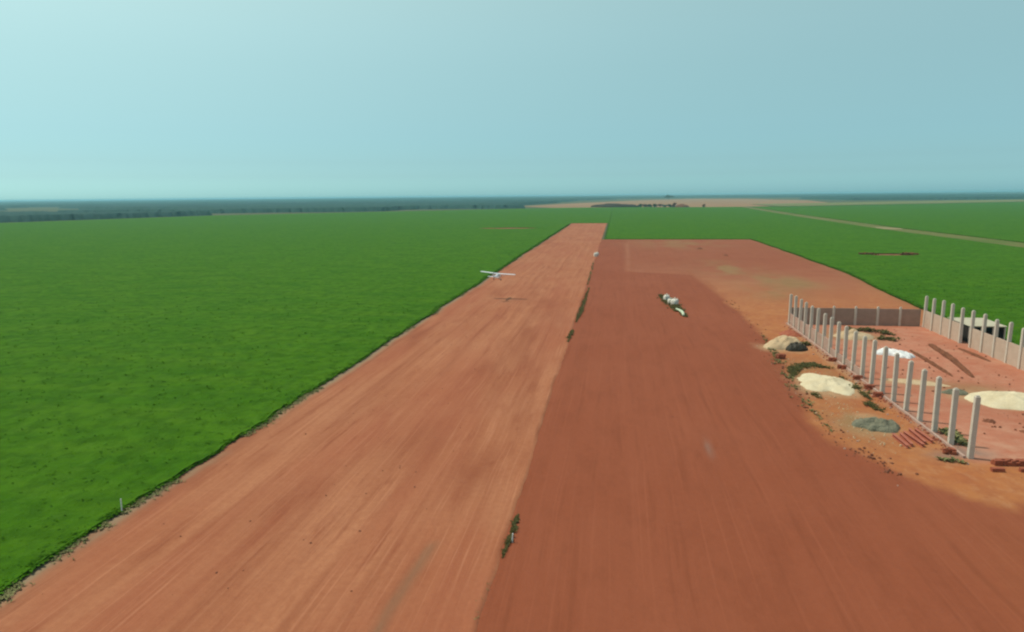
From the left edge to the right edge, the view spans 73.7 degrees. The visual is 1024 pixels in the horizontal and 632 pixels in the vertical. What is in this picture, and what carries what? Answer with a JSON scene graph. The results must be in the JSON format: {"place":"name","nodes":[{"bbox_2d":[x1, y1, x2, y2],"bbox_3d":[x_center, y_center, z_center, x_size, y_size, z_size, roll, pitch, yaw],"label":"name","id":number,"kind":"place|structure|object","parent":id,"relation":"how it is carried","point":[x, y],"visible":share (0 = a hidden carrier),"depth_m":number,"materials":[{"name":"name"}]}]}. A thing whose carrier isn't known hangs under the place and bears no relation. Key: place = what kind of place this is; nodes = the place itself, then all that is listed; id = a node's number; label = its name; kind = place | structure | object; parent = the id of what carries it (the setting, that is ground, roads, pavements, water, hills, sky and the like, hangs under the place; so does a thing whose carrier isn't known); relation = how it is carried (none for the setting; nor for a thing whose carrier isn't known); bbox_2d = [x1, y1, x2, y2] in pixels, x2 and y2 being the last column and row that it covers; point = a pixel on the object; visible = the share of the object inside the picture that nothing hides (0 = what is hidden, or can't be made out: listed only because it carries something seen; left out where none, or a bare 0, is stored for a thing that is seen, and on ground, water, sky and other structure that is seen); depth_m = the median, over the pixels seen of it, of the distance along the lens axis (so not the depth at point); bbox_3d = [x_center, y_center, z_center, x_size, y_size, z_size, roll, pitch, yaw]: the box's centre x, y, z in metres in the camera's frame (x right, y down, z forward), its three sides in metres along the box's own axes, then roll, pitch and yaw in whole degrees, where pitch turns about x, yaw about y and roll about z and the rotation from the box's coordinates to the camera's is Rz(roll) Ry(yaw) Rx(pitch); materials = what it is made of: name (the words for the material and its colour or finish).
{"place":"outdoors","nodes":[
{"label":"outdoors","id":0,"kind":"place"},
{"bbox_2d":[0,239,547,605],"bbox_3d":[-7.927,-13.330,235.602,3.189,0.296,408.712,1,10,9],"label":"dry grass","id":1,"kind":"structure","parent":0,"point":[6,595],"depth_m":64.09,"materials":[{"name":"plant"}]},
{"bbox_2d":[0,207,595,593],"bbox_3d":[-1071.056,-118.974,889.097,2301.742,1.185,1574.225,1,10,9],"label":"crop field","id":2,"kind":"structure","parent":0,"point":[140,357],"depth_m":151.43,"materials":[{"name":"green plant"}]},
{"bbox_2d":[480,271,515,279],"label":"light aircraft","id":3,"kind":"object","parent":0,"point":[497,275],"visible":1,"depth_m":186.95,"materials":[{"name":"white paint"}]},
{"bbox_2d":[485,228,518,228],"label":"bare soil","id":4,"kind":"structure","parent":0,"point":[500,228],"depth_m":587.50,"materials":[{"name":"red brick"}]},
{"bbox_2d":[0,0,1023,200],"label":"sky","id":5,"kind":"structure","parent":0,"point":[100,99],"materials":[{"name":"blue"}]},
{"bbox_2d":[4,193,1023,253],"bbox_3d":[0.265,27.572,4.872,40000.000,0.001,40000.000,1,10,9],"label":"ground","id":6,"kind":"structure","parent":0,"point":[52,209],"depth_m":2095.93,"materials":[{"name":"plant"}]},
{"bbox_2d":[0,223,606,631],"bbox_3d":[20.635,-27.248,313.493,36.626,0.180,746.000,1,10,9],"label":"runway","id":7,"kind":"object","parent":6,"relation":"on","point":[404,559],"visible":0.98,"depth_m":63.22,"materials":[{"name":"soil"}]},
{"bbox_2d":[163,281,672,619],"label":"clods","id":8,"kind":"object","parent":7,"relation":"on","point":[391,424],"visible":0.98,"depth_m":81.74,"materials":[{"name":"soil"}]},
{"bbox_2d":[0,192,1023,222],"bbox_3d":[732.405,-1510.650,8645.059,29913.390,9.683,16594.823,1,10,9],"label":"woodland","id":9,"kind":"object","parent":6,"relation":"on","point":[102,209],"visible":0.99,"depth_m":2234.53,"materials":[{"name":"plant"}]},
{"bbox_2d":[591,203,637,206],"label":"earth bank","id":10,"kind":"structure","parent":6,"relation":"on","point":[614,205],"depth_m":1513.62,"materials":[{"name":"soil"}]},
{"bbox_2d":[675,204,688,206],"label":"earth bank","id":11,"kind":"structure","parent":6,"relation":"on","point":[681,205],"depth_m":1443.47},
{"bbox_2d":[477,239,1023,631],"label":"apron","id":12,"kind":"object","parent":6,"relation":"on","point":[735,493],"visible":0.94,"depth_m":67.60,"materials":[{"name":"soil"}]},
{"bbox_2d":[501,514,519,557],"bbox_3d":[-0.066,18.178,57.067,1.046,0.282,7.677,1,10,9],"label":"weed patch","id":13,"kind":"object","parent":12,"relation":"on","point":[514,526],"visible":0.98,"depth_m":56.73,"materials":[{"name":"green plant"}]},
{"bbox_2d":[565,329,573,341],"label":"weed patch","id":14,"kind":"object","parent":12,"relation":"on","point":[570,333],"visible":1,"depth_m":137.42,"materials":[{"name":"green plant"}]},
{"bbox_2d":[575,288,589,321],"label":"weed patch","id":15,"kind":"object","parent":12,"relation":"on","point":[580,311],"visible":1,"depth_m":170.46,"materials":[{"name":"green plant"}]},
{"bbox_2d":[663,293,669,299],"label":"bulk bag","id":16,"kind":"object","parent":12,"relation":"on","point":[666,297],"visible":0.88,"depth_m":180.73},
{"bbox_2d":[656,294,687,316],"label":"weed patch","id":17,"kind":"object","parent":12,"relation":"on","point":[674,306],"visible":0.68,"depth_m":171.50,"materials":[{"name":"green plant"}]},
{"bbox_2d":[671,297,678,304],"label":"bulk bag","id":18,"kind":"object","parent":12,"relation":"on","point":[674,301],"visible":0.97,"depth_m":173.62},
{"bbox_2d":[776,353,785,358],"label":"brick heap","id":19,"kind":"object","parent":12,"relation":"on","point":[780,356],"visible":0.99,"depth_m":116.40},
{"bbox_2d":[763,335,801,349],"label":"sand heap","id":20,"kind":"object","parent":12,"relation":"on","point":[782,342],"visible":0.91,"depth_m":124.31,"materials":[{"name":"sand"}]},
{"bbox_2d":[778,330,799,336],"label":"soil heap","id":21,"kind":"object","parent":12,"relation":"on","point":[791,333],"visible":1,"depth_m":135.53,"materials":[{"name":"red soil"}]},
{"bbox_2d":[788,294,792,323],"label":"concrete post","id":22,"kind":"object","parent":12,"relation":"on","point":[790,303],"visible":0.88,"depth_m":147.10,"materials":[{"name":"concrete"}]},
{"bbox_2d":[793,296,797,326],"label":"concrete post","id":23,"kind":"object","parent":12,"relation":"on","point":[795,305],"visible":0.78,"depth_m":143.11,"materials":[{"name":"concrete"}]},
{"bbox_2d":[785,342,807,351],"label":"heap","id":24,"kind":"object","parent":12,"relation":"on","point":[796,347],"visible":1,"depth_m":122.27,"materials":[{"name":"gravel"}]},
{"bbox_2d":[761,335,834,431],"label":"weed patch","id":25,"kind":"object","parent":12,"relation":"on","point":[779,361],"visible":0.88,"depth_m":100.26,"materials":[{"name":"green plant"}]},
{"bbox_2d":[798,299,802,330],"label":"concrete post","id":26,"kind":"object","parent":12,"relation":"on","point":[800,309],"visible":0.78,"depth_m":139.13,"materials":[{"name":"concrete"}]},
{"bbox_2d":[803,302,807,334],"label":"concrete post","id":27,"kind":"object","parent":12,"relation":"on","point":[805,313],"visible":0.78,"depth_m":135.22,"materials":[{"name":"concrete"}]},
{"bbox_2d":[786,361,833,375],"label":"weed patch","id":28,"kind":"object","parent":12,"relation":"on","point":[797,367],"visible":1,"depth_m":110.37,"materials":[{"name":"green plant"}]},
{"bbox_2d":[808,306,813,338],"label":"concrete post","id":29,"kind":"object","parent":12,"relation":"on","point":[811,318],"visible":0.8,"depth_m":131.22,"materials":[{"name":"concrete"}]},
{"bbox_2d":[806,391,822,398],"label":"weed patch","id":30,"kind":"object","parent":12,"relation":"on","point":[815,394],"visible":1,"depth_m":95.27,"materials":[{"name":"green plant"}]},
{"bbox_2d":[815,308,820,342],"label":"concrete post","id":31,"kind":"object","parent":12,"relation":"on","point":[818,320],"visible":0.82,"depth_m":127.18,"materials":[{"name":"concrete"}]},
{"bbox_2d":[726,300,918,475],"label":"clods","id":32,"kind":"object","parent":12,"relation":"on","point":[874,458],"visible":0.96,"depth_m":75.48,"materials":[{"name":"soil"}]},
{"bbox_2d":[821,313,826,348],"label":"concrete post","id":33,"kind":"object","parent":12,"relation":"on","point":[824,325],"visible":0.78,"depth_m":123.23,"materials":[{"name":"concrete"}]},
{"bbox_2d":[790,313,859,374],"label":"wall","id":34,"kind":"structure","parent":12,"relation":"on","point":[856,369],"depth_m":125.36,"materials":[{"name":"concrete"}]},
{"bbox_2d":[797,373,854,395],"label":"sand heap","id":35,"kind":"object","parent":12,"relation":"on","point":[815,382],"visible":1,"depth_m":99.69,"materials":[{"name":"sand"}]},
{"bbox_2d":[757,345,898,485],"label":"stones","id":36,"kind":"object","parent":12,"relation":"on","point":[837,414],"visible":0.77,"depth_m":82.44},
{"bbox_2d":[828,317,833,353],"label":"concrete post","id":37,"kind":"object","parent":12,"relation":"on","point":[831,332],"visible":0.82,"depth_m":119.38,"materials":[{"name":"concrete"}]},
{"bbox_2d":[828,357,836,361],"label":"brick heap","id":38,"kind":"object","parent":12,"relation":"on","point":[831,359],"visible":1,"depth_m":114.59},
{"bbox_2d":[832,306,834,319],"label":"concrete post","id":39,"kind":"object","parent":12,"relation":"on","point":[833,314],"visible":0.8,"depth_m":145.92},
{"bbox_2d":[835,322,840,356],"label":"concrete post","id":40,"kind":"object","parent":12,"relation":"on","point":[837,349],"visible":0.82,"depth_m":115.38,"materials":[{"name":"concrete"}]},
{"bbox_2d":[837,364,846,368],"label":"brick heap","id":41,"kind":"object","parent":12,"relation":"on","point":[839,366],"visible":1,"depth_m":109.69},
{"bbox_2d":[780,359,905,453],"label":"rubble","id":42,"kind":"object","parent":12,"relation":"on","point":[850,416],"visible":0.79,"depth_m":86.75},
{"bbox_2d":[842,326,848,364],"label":"concrete post","id":43,"kind":"object","parent":12,"relation":"on","point":[845,344],"visible":0.78,"depth_m":111.46,"materials":[{"name":"concrete"}]},
{"bbox_2d":[833,328,873,339],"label":"sand heap","id":44,"kind":"object","parent":12,"relation":"on","point":[860,334],"visible":0.75,"depth_m":132.50,"materials":[{"name":"sand"}]},
{"bbox_2d":[850,331,857,370],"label":"concrete post","id":45,"kind":"object","parent":12,"relation":"on","point":[854,349],"visible":0.8,"depth_m":107.49,"materials":[{"name":"concrete"}]},
{"bbox_2d":[854,306,856,324],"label":"concrete post","id":46,"kind":"object","parent":12,"relation":"on","point":[855,316],"visible":0.95,"depth_m":145.37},
{"bbox_2d":[839,375,872,399],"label":"weed patch","id":47,"kind":"object","parent":12,"relation":"on","point":[863,392],"visible":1,"depth_m":96.41,"materials":[{"name":"green plant"}]},
{"bbox_2d":[792,307,920,325],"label":"panel wall","id":48,"kind":"structure","parent":12,"relation":"on","point":[887,317],"depth_m":145.17,"materials":[{"name":"concrete"}]},
{"bbox_2d":[852,375,862,379],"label":"brick heap","id":49,"kind":"object","parent":12,"relation":"on","point":[857,377],"visible":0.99,"depth_m":103.22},
{"bbox_2d":[860,336,866,377],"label":"concrete post","id":50,"kind":"object","parent":12,"relation":"on","point":[863,358],"visible":0.8,"depth_m":103.57,"materials":[{"name":"concrete"}]},
{"bbox_2d":[863,384,874,388],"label":"brick heap","id":51,"kind":"object","parent":12,"relation":"on","point":[868,386],"visible":1,"depth_m":98.22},
{"bbox_2d":[848,326,895,335],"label":"weed patch","id":52,"kind":"object","parent":12,"relation":"on","point":[882,331],"visible":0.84,"depth_m":138.22,"materials":[{"name":"green plant"}]},
{"bbox_2d":[869,340,877,383],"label":"concrete post","id":53,"kind":"object","parent":12,"relation":"on","point":[873,363],"visible":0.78,"depth_m":99.60,"materials":[{"name":"concrete"}]},
{"bbox_2d":[862,400,885,411],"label":"weed patch","id":54,"kind":"object","parent":12,"relation":"on","point":[871,404],"visible":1,"depth_m":90.16,"materials":[{"name":"green plant"}]},
{"bbox_2d":[851,417,899,432],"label":"gravel heap","id":55,"kind":"object","parent":12,"relation":"on","point":[874,424],"visible":1,"depth_m":81.81,"materials":[{"name":"gravel"}]},
{"bbox_2d":[784,326,968,464],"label":"rubble","id":56,"kind":"object","parent":12,"relation":"on","point":[891,404],"visible":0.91,"depth_m":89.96,"materials":[{"name":"red brick"}]},
{"bbox_2d":[876,306,879,325],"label":"concrete post","id":57,"kind":"object","parent":12,"relation":"on","point":[877,316],"visible":0.9,"depth_m":144.71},
{"bbox_2d":[873,392,883,396],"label":"brick heap","id":58,"kind":"object","parent":12,"relation":"on","point":[877,394],"visible":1,"depth_m":94.41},
{"bbox_2d":[880,346,888,393],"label":"concrete post","id":59,"kind":"object","parent":12,"relation":"on","point":[884,369],"visible":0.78,"depth_m":95.62,"materials":[{"name":"concrete"}]},
{"bbox_2d":[875,335,901,340],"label":"weed patch","id":60,"kind":"object","parent":12,"relation":"on","point":[881,337],"visible":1,"depth_m":130.77,"materials":[{"name":"green plant"}]},
{"bbox_2d":[891,353,899,401],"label":"concrete post","id":61,"kind":"object","parent":12,"relation":"on","point":[895,377],"visible":0.82,"depth_m":91.69,"materials":[{"name":"concrete"}]},
{"bbox_2d":[876,347,914,358],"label":"heap","id":62,"kind":"object","parent":12,"relation":"on","point":[903,354],"visible":0.77,"depth_m":117.75,"materials":[{"name":"sand"}]},
{"bbox_2d":[898,307,901,325],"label":"concrete post","id":63,"kind":"object","parent":12,"relation":"on","point":[900,314],"visible":0.93,"depth_m":144.07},
{"bbox_2d":[892,433,909,448],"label":"steel beam","id":64,"kind":"structure","parent":12,"relation":"on","point":[900,440],"depth_m":77.17,"materials":[{"name":"metal"}]},
{"bbox_2d":[899,432,913,446],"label":"steel beam","id":65,"kind":"structure","parent":12,"relation":"on","point":[906,439],"depth_m":77.47,"materials":[{"name":"metal"}]},
{"bbox_2d":[903,360,913,410],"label":"concrete post","id":66,"kind":"object","parent":12,"relation":"on","point":[908,385],"visible":0.85,"depth_m":87.65,"materials":[{"name":"concrete"}]},
{"bbox_2d":[903,431,923,446],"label":"steel beam","id":67,"kind":"structure","parent":12,"relation":"on","point":[914,439],"depth_m":77.75,"materials":[{"name":"metal"}]},
{"bbox_2d":[879,378,949,386],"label":"sand heap","id":68,"kind":"object","parent":12,"relation":"on","point":[917,382],"visible":0.6,"depth_m":100.82,"materials":[{"name":"sand"}]},
{"bbox_2d":[907,428,926,444],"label":"steel beam","id":69,"kind":"structure","parent":12,"relation":"on","point":[916,435],"depth_m":78.71,"materials":[{"name":"metal"}]},
{"bbox_2d":[917,369,927,420],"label":"concrete post","id":70,"kind":"object","parent":12,"relation":"on","point":[921,401],"visible":0.85,"depth_m":83.77,"materials":[{"name":"concrete"}]},
{"bbox_2d":[914,428,933,442],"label":"steel beam","id":71,"kind":"structure","parent":12,"relation":"on","point":[924,436],"depth_m":78.69,"materials":[{"name":"metal"}]},
{"bbox_2d":[922,296,928,326],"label":"concrete post","id":72,"kind":"object","parent":12,"relation":"on","point":[926,303],"visible":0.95,"depth_m":141.74,"materials":[{"name":"concrete"}]},
{"bbox_2d":[909,350,952,376],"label":"spoil ridge","id":73,"kind":"structure","parent":12,"relation":"on","point":[932,363],"depth_m":112.27,"materials":[{"name":"soil"}]},
{"bbox_2d":[842,327,1023,477],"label":"clods","id":74,"kind":"object","parent":12,"relation":"on","point":[958,381],"visible":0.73,"depth_m":103.75,"materials":[{"name":"soil"}]},
{"bbox_2d":[930,298,936,330],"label":"concrete post","id":75,"kind":"object","parent":12,"relation":"on","point":[933,309],"visible":0.9,"depth_m":138.09,"materials":[{"name":"concrete"}]},
{"bbox_2d":[931,376,941,432],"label":"concrete post","id":76,"kind":"object","parent":12,"relation":"on","point":[936,408],"visible":0.82,"depth_m":79.82,"materials":[{"name":"concrete"}]},
{"bbox_2d":[939,300,945,334],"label":"concrete post","id":77,"kind":"object","parent":12,"relation":"on","point":[943,308],"visible":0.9,"depth_m":134.24,"materials":[{"name":"concrete"}]},
{"bbox_2d":[942,447,956,454],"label":"brick heap","id":78,"kind":"object","parent":12,"relation":"on","point":[950,450],"visible":1,"depth_m":73.57,"materials":[{"name":"brick"}]},
{"bbox_2d":[928,344,974,377],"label":"spoil ridge","id":79,"kind":"structure","parent":12,"relation":"on","point":[952,359],"depth_m":114.13,"materials":[{"name":"soil"}]},
{"bbox_2d":[948,303,954,338],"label":"concrete post","id":80,"kind":"object","parent":12,"relation":"on","point":[951,316],"visible":0.9,"depth_m":130.57,"materials":[{"name":"concrete"}]},
{"bbox_2d":[937,456,967,463],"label":"weed patch","id":81,"kind":"object","parent":12,"relation":"on","point":[952,459],"visible":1,"depth_m":71.59,"materials":[{"name":"green plant"}]},
{"bbox_2d":[947,388,958,444],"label":"concrete post","id":82,"kind":"object","parent":12,"relation":"on","point":[953,416],"visible":0.88,"depth_m":75.91,"materials":[{"name":"concrete"}]},
{"bbox_2d":[938,427,967,446],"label":"weed patch","id":83,"kind":"object","parent":12,"relation":"on","point":[959,439],"visible":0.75,"depth_m":77.94,"materials":[{"name":"green plant"}]},
{"bbox_2d":[941,388,968,395],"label":"gravel heap","id":84,"kind":"object","parent":12,"relation":"on","point":[961,392],"visible":0.63,"depth_m":95.47,"materials":[{"name":"gravel"}]},
{"bbox_2d":[958,307,964,342],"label":"concrete post","id":85,"kind":"object","parent":12,"relation":"on","point":[961,325],"visible":0.95,"depth_m":126.89,"materials":[{"name":"concrete"}]},
{"bbox_2d":[968,310,975,347],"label":"concrete post","id":86,"kind":"object","parent":12,"relation":"on","point":[972,323],"visible":0.9,"depth_m":123.04,"materials":[{"name":"concrete"}]},
{"bbox_2d":[966,395,980,458],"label":"concrete post","id":87,"kind":"object","parent":12,"relation":"on","point":[973,427],"visible":0.97,"depth_m":71.80,"materials":[{"name":"concrete"}]},
{"bbox_2d":[924,311,1023,370],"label":"panel wall","id":88,"kind":"structure","parent":12,"relation":"on","point":[1012,353],"depth_m":119.07,"materials":[{"name":"concrete"}]},
{"bbox_2d":[958,348,990,361],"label":"spoil ridge","id":89,"kind":"structure","parent":12,"relation":"on","point":[975,355],"depth_m":117.53,"materials":[{"name":"soil"}]},
{"bbox_2d":[948,317,1007,342],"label":"shed","id":90,"kind":"structure","parent":12,"relation":"on","point":[989,328],"depth_m":128.60,"materials":[{"name":"concrete"}]},
{"bbox_2d":[979,314,987,352],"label":"concrete post","id":91,"kind":"object","parent":12,"relation":"on","point":[984,323],"visible":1,"depth_m":119.27,"materials":[{"name":"concrete"}]},
{"bbox_2d":[982,418,995,422],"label":"soil clod","id":92,"kind":"object","parent":12,"relation":"on","point":[989,420],"visible":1,"depth_m":83.82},
{"bbox_2d":[964,391,1023,410],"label":"sand heap","id":93,"kind":"object","parent":12,"relation":"on","point":[1011,400],"visible":0.98,"depth_m":90.98,"materials":[{"name":"sand"}]},
{"bbox_2d":[991,319,999,357],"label":"concrete post","id":94,"kind":"object","parent":12,"relation":"on","point":[996,328],"visible":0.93,"depth_m":115.54,"materials":[{"name":"concrete"}]},
{"bbox_2d":[990,467,1004,471],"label":"brick stack","id":95,"kind":"object","parent":12,"relation":"on","point":[997,469],"visible":1,"depth_m":68.84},
{"bbox_2d":[990,458,1023,466],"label":"brick stack","id":96,"kind":"object","parent":12,"relation":"on","point":[1006,462],"visible":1,"depth_m":70.33,"materials":[{"name":"brick"}]},
{"bbox_2d":[1004,322,1013,362],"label":"concrete post","id":97,"kind":"object","parent":12,"relation":"on","point":[1010,332],"visible":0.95,"depth_m":111.64,"materials":[{"name":"concrete"}]},
{"bbox_2d":[1017,328,1023,368],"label":"concrete post","id":98,"kind":"object","parent":12,"relation":"on","point":[1020,349],"visible":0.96,"depth_m":108.12,"materials":[{"name":"concrete"}]},
{"bbox_2d":[786,322,965,457],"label":"ground beam","id":99,"kind":"structure","parent":6,"relation":"on","point":[959,453],"depth_m":89.84,"materials":[{"name":"concrete"}]},
{"bbox_2d":[755,199,1023,205],"bbox_3d":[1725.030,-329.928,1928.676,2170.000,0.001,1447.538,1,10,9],"label":"headland","id":100,"kind":"structure","parent":6,"relation":"on","point":[873,203],"depth_m":1693.05,"materials":[{"name":"soil"}]},
{"bbox_2d":[525,199,827,207],"bbox_3d":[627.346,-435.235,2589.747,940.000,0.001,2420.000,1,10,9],"label":"stubble field","id":101,"kind":"structure","parent":0,"point":[722,202],"depth_m":2087.12,"materials":[{"name":"plant"}]},
{"bbox_2d":[572,207,1023,345],"bbox_3d":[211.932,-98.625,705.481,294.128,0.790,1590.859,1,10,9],"label":"crop field","id":102,"kind":"structure","parent":0,"point":[979,278],"depth_m":325.60,"materials":[{"name":"green plant"}]},
{"bbox_2d":[744,207,1023,246],"bbox_3d":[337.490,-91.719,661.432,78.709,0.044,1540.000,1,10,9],"label":"dirt track","id":103,"kind":"structure","parent":0,"point":[1002,242],"depth_m":483.63,"materials":[{"name":"soil"}]},
{"bbox_2d":[875,227,900,229],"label":"bare soil","id":104,"kind":"structure","parent":0,"point":[887,228],"depth_m":526.29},
{"bbox_2d":[754,202,1023,242],"bbox_3d":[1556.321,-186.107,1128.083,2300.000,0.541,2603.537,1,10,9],"label":"crop field","id":105,"kind":"structure","parent":0,"point":[1004,221],"depth_m":779.11,"materials":[{"name":"green plant"}]},
{"bbox_2d":[873,253,920,254],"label":"bare soil","id":106,"kind":"structure","parent":0,"point":[887,254],"depth_m":309.47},
{"bbox_2d":[859,252,878,254],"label":"weed patch","id":107,"kind":"object","parent":106,"relation":"on","point":[867,253],"visible":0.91,"depth_m":306.67,"materials":[{"name":"plant"}]},
{"bbox_2d":[899,252,918,254],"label":"weed patch","id":108,"kind":"object","parent":106,"relation":"on","point":[908,253],"visible":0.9,"depth_m":305.38,"materials":[{"name":"plant"}]}
]}

